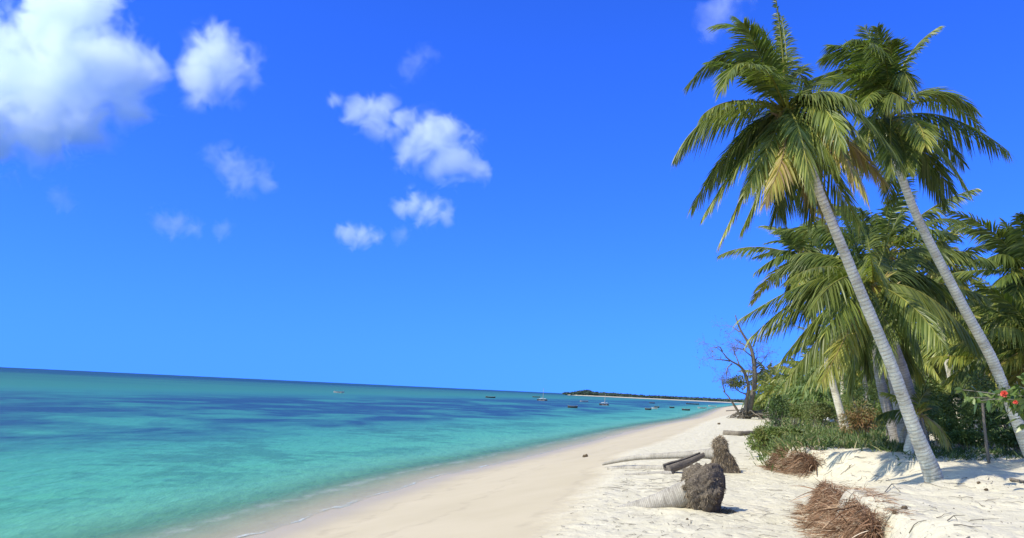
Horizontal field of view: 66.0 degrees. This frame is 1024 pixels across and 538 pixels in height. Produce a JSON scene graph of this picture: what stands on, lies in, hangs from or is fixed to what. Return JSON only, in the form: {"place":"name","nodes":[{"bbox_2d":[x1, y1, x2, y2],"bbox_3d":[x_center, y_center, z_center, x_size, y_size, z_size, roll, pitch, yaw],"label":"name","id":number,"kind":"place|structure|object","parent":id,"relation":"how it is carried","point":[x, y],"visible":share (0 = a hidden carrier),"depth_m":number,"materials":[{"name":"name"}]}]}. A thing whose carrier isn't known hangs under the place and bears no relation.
{"place":"outdoors","nodes":[
{"label":"outdoors","id":0,"kind":"place"},
{"bbox_2d":[0,367,742,537],"bbox_3d":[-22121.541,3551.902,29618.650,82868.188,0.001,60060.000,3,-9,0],"label":"sea","id":1,"kind":"structure","parent":0,"point":[88,454],"depth_m":59.36,"materials":[{"name":"liquid"}]},
{"bbox_2d":[0,0,1023,399],"label":"sky","id":2,"kind":"structure","parent":0,"point":[463,194],"materials":[{"name":"blue"}]},
{"bbox_2d":[152,404,1023,537],"bbox_3d":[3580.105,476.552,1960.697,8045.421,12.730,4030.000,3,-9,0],"label":"beach","id":3,"kind":"structure","parent":0,"point":[544,490],"depth_m":22.26,"materials":[{"name":"beige sand"}]},
{"bbox_2d":[607,465,688,469],"bbox_3d":[4.816,6.803,26.871,3.280,0.438,0.884,0,-9,17],"label":"fallen log","id":4,"kind":"object","parent":3,"relation":"on","point":[654,467],"visible":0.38,"depth_m":26.95,"materials":[{"name":"beige wood"}]},
{"bbox_2d":[624,471,671,474],"bbox_3d":[4.291,6.462,24.916,1.486,0.248,0.286,3,-9,0],"label":"fallen log","id":5,"kind":"object","parent":3,"relation":"on","point":[653,472],"visible":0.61,"depth_m":24.83,"materials":[{"name":"beige wood"}]},
{"bbox_2d":[602,433,740,473],"bbox_3d":[5.327,6.312,27.210,5.232,1.504,1.090,-3,-10,31],"label":"fallen palm","id":6,"kind":"object","parent":3,"relation":"on","point":[721,456],"visible":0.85,"depth_m":26.25,"materials":[{"name":"grey wood"}]},
{"bbox_2d":[616,462,737,513],"bbox_3d":[3.577,4.935,17.406,2.833,1.407,1.211,3,-9,0],"label":"fallen palm","id":7,"kind":"object","parent":3,"relation":"on","point":[700,487],"visible":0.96,"depth_m":17.21,"materials":[{"name":"grey wood"}]},
{"bbox_2d":[663,452,704,473],"bbox_3d":[5.543,6.306,25.308,1.446,0.868,0.436,7,-10,-24],"label":"driftwood","id":8,"kind":"object","parent":3,"relation":"on","point":[678,464],"visible":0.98,"depth_m":25.19,"materials":[{"name":"grey wood"}]},
{"bbox_2d":[697,315,780,419],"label":"dead tree","id":9,"kind":"object","parent":3,"relation":"on","point":[746,412],"visible":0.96,"depth_m":109.21,"materials":[{"name":"grey wood"}]},
{"bbox_2d":[723,430,754,435],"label":"fallen log","id":10,"kind":"object","parent":3,"relation":"on","point":[734,433],"visible":0.52,"depth_m":55.50,"materials":[{"name":"grey wood"}]},
{"bbox_2d":[748,393,767,417],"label":"shrub","id":11,"kind":"object","parent":3,"relation":"on","point":[757,404],"visible":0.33,"depth_m":119.60,"materials":[{"name":"green plant"}]},
{"bbox_2d":[746,424,773,454],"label":"shrub","id":12,"kind":"object","parent":3,"relation":"on","point":[760,437],"visible":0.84,"depth_m":33.92,"materials":[{"name":"green plant"}]},
{"bbox_2d":[737,360,785,418],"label":"coconut palm","id":13,"kind":"object","parent":3,"relation":"on","point":[764,372],"visible":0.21,"depth_m":114.79,"materials":[{"name":"green plant"}]},
{"bbox_2d":[754,373,782,407],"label":"coconut palm","id":14,"kind":"object","parent":3,"relation":"on","point":[764,395],"visible":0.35,"depth_m":104.78,"materials":[{"name":"green plant"}]},
{"bbox_2d":[757,365,790,394],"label":"coconut palm","id":15,"kind":"object","parent":3,"relation":"on","point":[766,378],"visible":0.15,"depth_m":110.41,"materials":[{"name":"green plant"}]},
{"bbox_2d":[763,392,791,426],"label":"bush","id":16,"kind":"object","parent":3,"relation":"on","point":[778,411],"visible":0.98,"depth_m":41.01,"materials":[{"name":"green plant"}]},
{"bbox_2d":[768,370,791,394],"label":"coconut palm","id":17,"kind":"object","parent":3,"relation":"on","point":[773,380],"visible":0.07,"depth_m":100.00,"materials":[{"name":"green plant"}]},
{"bbox_2d":[539,444,1022,537],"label":"beach litter","id":18,"kind":"object","parent":3,"relation":"on","point":[798,507],"visible":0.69,"depth_m":16.11,"materials":[{"name":"brown plant"}]},
{"bbox_2d":[716,216,848,428],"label":"coconut palm","id":19,"kind":"object","parent":3,"relation":"on","point":[797,244],"visible":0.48,"depth_m":41.83,"materials":[{"name":"green plant"}]},
{"bbox_2d":[764,425,807,440],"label":"shrub","id":20,"kind":"object","parent":3,"relation":"on","point":[775,431],"visible":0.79,"depth_m":31.02,"materials":[{"name":"green plant"}]},
{"bbox_2d":[774,357,808,394],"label":"coconut palm","id":21,"kind":"object","parent":3,"relation":"on","point":[780,379],"visible":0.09,"depth_m":95.12,"materials":[{"name":"green plant"}]},
{"bbox_2d":[757,441,827,478],"bbox_3d":[9.503,6.813,26.869,1.988,1.957,4.482,3,-9,0],"label":"root clump","id":22,"kind":"object","parent":3,"relation":"on","point":[802,463],"visible":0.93,"depth_m":26.08,"materials":[{"name":"plant"}]},
{"bbox_2d":[785,400,813,424],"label":"shrub","id":23,"kind":"object","parent":3,"relation":"on","point":[794,411],"visible":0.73,"depth_m":47.72,"materials":[{"name":"green plant"}]},
{"bbox_2d":[671,0,943,482],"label":"coconut palm","id":24,"kind":"object","parent":3,"relation":"on","point":[800,152],"visible":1,"depth_m":17.02,"materials":[{"name":"green plant"}]},
{"bbox_2d":[801,400,822,419],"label":"shrub","id":25,"kind":"object","parent":3,"relation":"on","point":[813,403],"visible":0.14,"depth_m":61.65,"materials":[{"name":"green plant"}]},
{"bbox_2d":[799,402,837,427],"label":"shrub","id":26,"kind":"object","parent":3,"relation":"on","point":[818,417],"visible":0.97,"depth_m":45.88,"materials":[{"name":"green plant"}]},
{"bbox_2d":[775,348,861,400],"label":"coconut palm","id":27,"kind":"object","parent":3,"relation":"on","point":[792,362],"visible":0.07,"depth_m":75.05,"materials":[{"name":"green plant"}]},
{"bbox_2d":[787,324,861,399],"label":"coconut palm","id":28,"kind":"object","parent":3,"relation":"on","point":[818,371],"visible":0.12,"depth_m":60.50,"materials":[{"name":"green plant"}]},
{"bbox_2d":[816,394,858,423],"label":"shrub","id":29,"kind":"object","parent":3,"relation":"on","point":[832,402],"visible":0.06,"depth_m":52.07,"materials":[{"name":"green plant"}]},
{"bbox_2d":[812,328,872,405],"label":"coconut palm","id":30,"kind":"object","parent":3,"relation":"on","point":[864,380],"visible":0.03,"depth_m":54.78,"materials":[{"name":"green plant"}]},
{"bbox_2d":[780,476,925,537],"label":"root clump","id":31,"kind":"object","parent":3,"relation":"on","point":[824,518],"visible":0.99,"depth_m":13.11,"materials":[{"name":"plant roots"},{"name":"dry plant fibre"}]},
{"bbox_2d":[838,398,882,435],"bbox_3d":[15.053,6.542,34.100,2.143,1.950,1.462,1,-9,12],"label":"dry shrub","id":32,"kind":"object","parent":3,"relation":"on","point":[861,422],"visible":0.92,"depth_m":34.02,"materials":[{"name":"brown plant"}]},
{"bbox_2d":[733,207,991,446],"bbox_3d":[10.720,1.723,24.617,6.101,8.349,9.032,-5,-12,43],"label":"coconut palm","id":33,"kind":"object","parent":3,"relation":"on","point":[912,290],"visible":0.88,"depth_m":24.35,"materials":[{"name":"green plant"}]},
{"bbox_2d":[838,375,891,421],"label":"shrub","id":34,"kind":"object","parent":3,"relation":"on","point":[860,392],"visible":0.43,"depth_m":46.15,"materials":[{"name":"green plant"}]},
{"bbox_2d":[838,345,892,407],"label":"coconut palm","id":35,"kind":"object","parent":3,"relation":"on","point":[858,372],"visible":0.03,"depth_m":58.08,"materials":[{"name":"green plant"}]},
{"bbox_2d":[862,428,869,438],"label":"spider lily","id":36,"kind":"object","parent":3,"relation":"on","point":[865,434],"visible":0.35,"depth_m":32.16,"materials":[{"name":"green plant"}]},
{"bbox_2d":[790,293,950,441],"bbox_3d":[14.327,3.701,30.853,6.126,6.948,5.855,3,-9,0],"label":"coconut palm","id":37,"kind":"object","parent":3,"relation":"on","point":[886,405],"visible":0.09,"depth_m":29.92,"materials":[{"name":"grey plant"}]},
{"bbox_2d":[871,431,888,442],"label":"spider lily","id":38,"kind":"object","parent":3,"relation":"on","point":[880,436],"visible":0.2,"depth_m":31.83,"materials":[{"name":"green plant"}]},
{"bbox_2d":[742,341,1020,424],"bbox_3d":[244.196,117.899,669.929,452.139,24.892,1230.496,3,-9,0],"label":"forest","id":39,"kind":"object","parent":3,"relation":"on","point":[814,394],"visible":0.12,"depth_m":71.17,"materials":[{"name":"green plant"}]},
{"bbox_2d":[872,399,892,434],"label":"shrub","id":40,"kind":"object","parent":3,"relation":"on","point":[878,406],"visible":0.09,"depth_m":36.01,"materials":[{"name":"green plant"}]},
{"bbox_2d":[744,417,1023,471],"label":"grass","id":41,"kind":"structure","parent":3,"relation":"on","point":[820,433],"depth_m":27.56,"materials":[{"name":"green plant"}]},
{"bbox_2d":[770,172,1000,443],"bbox_3d":[13.379,1.694,28.310,7.086,9.935,7.488,3,-9,0],"label":"coconut palm","id":42,"kind":"object","parent":3,"relation":"on","point":[885,224],"visible":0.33,"depth_m":27.64,"materials":[{"name":"green plant"}]},
{"bbox_2d":[849,324,966,395],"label":"coconut palm","id":43,"kind":"object","parent":3,"relation":"on","point":[934,373],"visible":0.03,"depth_m":44.92,"materials":[{"name":"green plant"}]},
{"bbox_2d":[872,384,951,453],"bbox_3d":[12.860,4.884,25.194,2.122,2.480,2.556,-4,-11,37],"label":"coconut palm","id":44,"kind":"object","parent":3,"relation":"on","point":[927,405],"visible":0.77,"depth_m":24.80,"materials":[{"name":"green plant"}]},
{"bbox_2d":[802,22,1023,455],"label":"coconut palm","id":45,"kind":"object","parent":3,"relation":"on","point":[881,83],"visible":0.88,"depth_m":21.66,"materials":[{"name":"green plant"}]},
{"bbox_2d":[892,374,948,440],"bbox_3d":[17.358,5.925,33.244,2.631,3.024,2.170,3,-9,0],"label":"shrub","id":46,"kind":"object","parent":3,"relation":"on","point":[916,388],"visible":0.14,"depth_m":33.14,"materials":[{"name":"green plant"}]},
{"bbox_2d":[878,352,982,431],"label":"coconut palm","id":47,"kind":"object","parent":3,"relation":"on","point":[942,376],"visible":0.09,"depth_m":47.38,"materials":[{"name":"green plant"}]},
{"bbox_2d":[891,218,997,428],"bbox_3d":[21.362,2.812,38.937,6.784,11.409,7.547,0,-9,17],"label":"coconut palm","id":48,"kind":"object","parent":3,"relation":"on","point":[964,281],"visible":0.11,"depth_m":39.57,"materials":[{"name":"green plant"}]},
{"bbox_2d":[922,411,973,446],"bbox_3d":[15.654,5.845,28.493,1.670,1.560,1.815,3,-9,0],"label":"shrub","id":49,"kind":"object","parent":3,"relation":"on","point":[945,424],"visible":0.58,"depth_m":28.20,"materials":[{"name":"green plant"}]},
{"bbox_2d":[921,386,978,448],"bbox_3d":[16.712,5.731,30.176,2.459,2.550,2.274,-2,-10,27],"label":"shrub","id":50,"kind":"object","parent":3,"relation":"on","point":[949,406],"visible":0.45,"depth_m":30.12,"materials":[{"name":"green plant"}]},
{"bbox_2d":[923,364,980,400],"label":"coconut palm","id":51,"kind":"object","parent":3,"relation":"on","point":[946,374],"visible":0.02,"depth_m":54.88,"materials":[{"name":"green plant"}]},
{"bbox_2d":[932,287,989,430],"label":"coconut palm","id":52,"kind":"object","parent":3,"relation":"on","point":[951,337],"visible":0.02,"depth_m":49.80,"materials":[{"name":"green plant"}]},
{"bbox_2d":[939,428,994,449],"bbox_3d":[15.671,5.879,26.983,1.974,0.875,1.312,3,-9,0],"label":"shrub","id":53,"kind":"object","parent":3,"relation":"on","point":[966,437],"visible":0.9,"depth_m":26.77,"materials":[{"name":"green plant"}]},
{"bbox_2d":[913,316,1023,441],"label":"coconut palm","id":54,"kind":"object","parent":3,"relation":"on","point":[941,360],"visible":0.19,"depth_m":33.88,"materials":[{"name":"green plant"}]},
{"bbox_2d":[923,277,1022,425],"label":"coconut palm","id":55,"kind":"object","parent":3,"relation":"on","point":[985,282],"visible":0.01,"depth_m":36.63,"materials":[{"name":"green plant"}]},
{"bbox_2d":[932,210,1023,349],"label":"coconut palm","id":56,"kind":"object","parent":3,"relation":"on","point":[1009,256],"visible":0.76,"depth_m":29.67,"materials":[{"name":"green plant"}]},
{"bbox_2d":[955,391,1010,449],"bbox_3d":[17.039,5.514,28.104,2.614,2.311,1.735,9,-11,-36],"label":"shrub","id":57,"kind":"object","parent":3,"relation":"on","point":[992,423],"visible":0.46,"depth_m":27.90,"materials":[{"name":"green plant"}]},
{"bbox_2d":[945,282,1023,405],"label":"coconut palm","id":58,"kind":"object","parent":3,"relation":"on","point":[1015,353],"visible":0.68,"depth_m":28.24,"materials":[{"name":"green plant"}]},
{"bbox_2d":[961,370,1009,462],"bbox_3d":[13.532,4.241,22.375,1.145,2.739,1.156,5,-9,-14],"label":"sapling","id":59,"kind":"object","parent":3,"relation":"on","point":[984,382],"visible":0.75,"depth_m":22.52,"materials":[{"name":"green plant"}]},
{"bbox_2d":[954,373,1023,432],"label":"flowering shrub","id":60,"kind":"object","parent":3,"relation":"on","point":[1012,396],"visible":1,"depth_m":15.47,"materials":[{"name":"green plant"}]},
{"bbox_2d":[983,425,1021,454],"bbox_3d":[16.468,5.614,25.689,1.622,1.092,1.500,7,-10,-24],"label":"shrub","id":61,"kind":"object","parent":3,"relation":"on","point":[1008,437],"visible":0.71,"depth_m":25.61,"materials":[{"name":"green plant"}]},
{"bbox_2d":[1009,477,1023,482],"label":"fallen stick","id":62,"kind":"object","parent":3,"relation":"on","point":[1016,480],"visible":1,"depth_m":16.17,"materials":[{"name":"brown wood"}]},
{"bbox_2d":[567,394,742,402],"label":"headland","id":63,"kind":"structure","parent":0,"point":[658,398],"depth_m":1851.99,"materials":[{"name":"white sand"}]},
{"bbox_2d":[562,389,743,401],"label":"woods","id":64,"kind":"object","parent":63,"relation":"on","point":[587,392],"visible":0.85,"depth_m":1892.27,"materials":[{"name":"green plant"}]}
]}

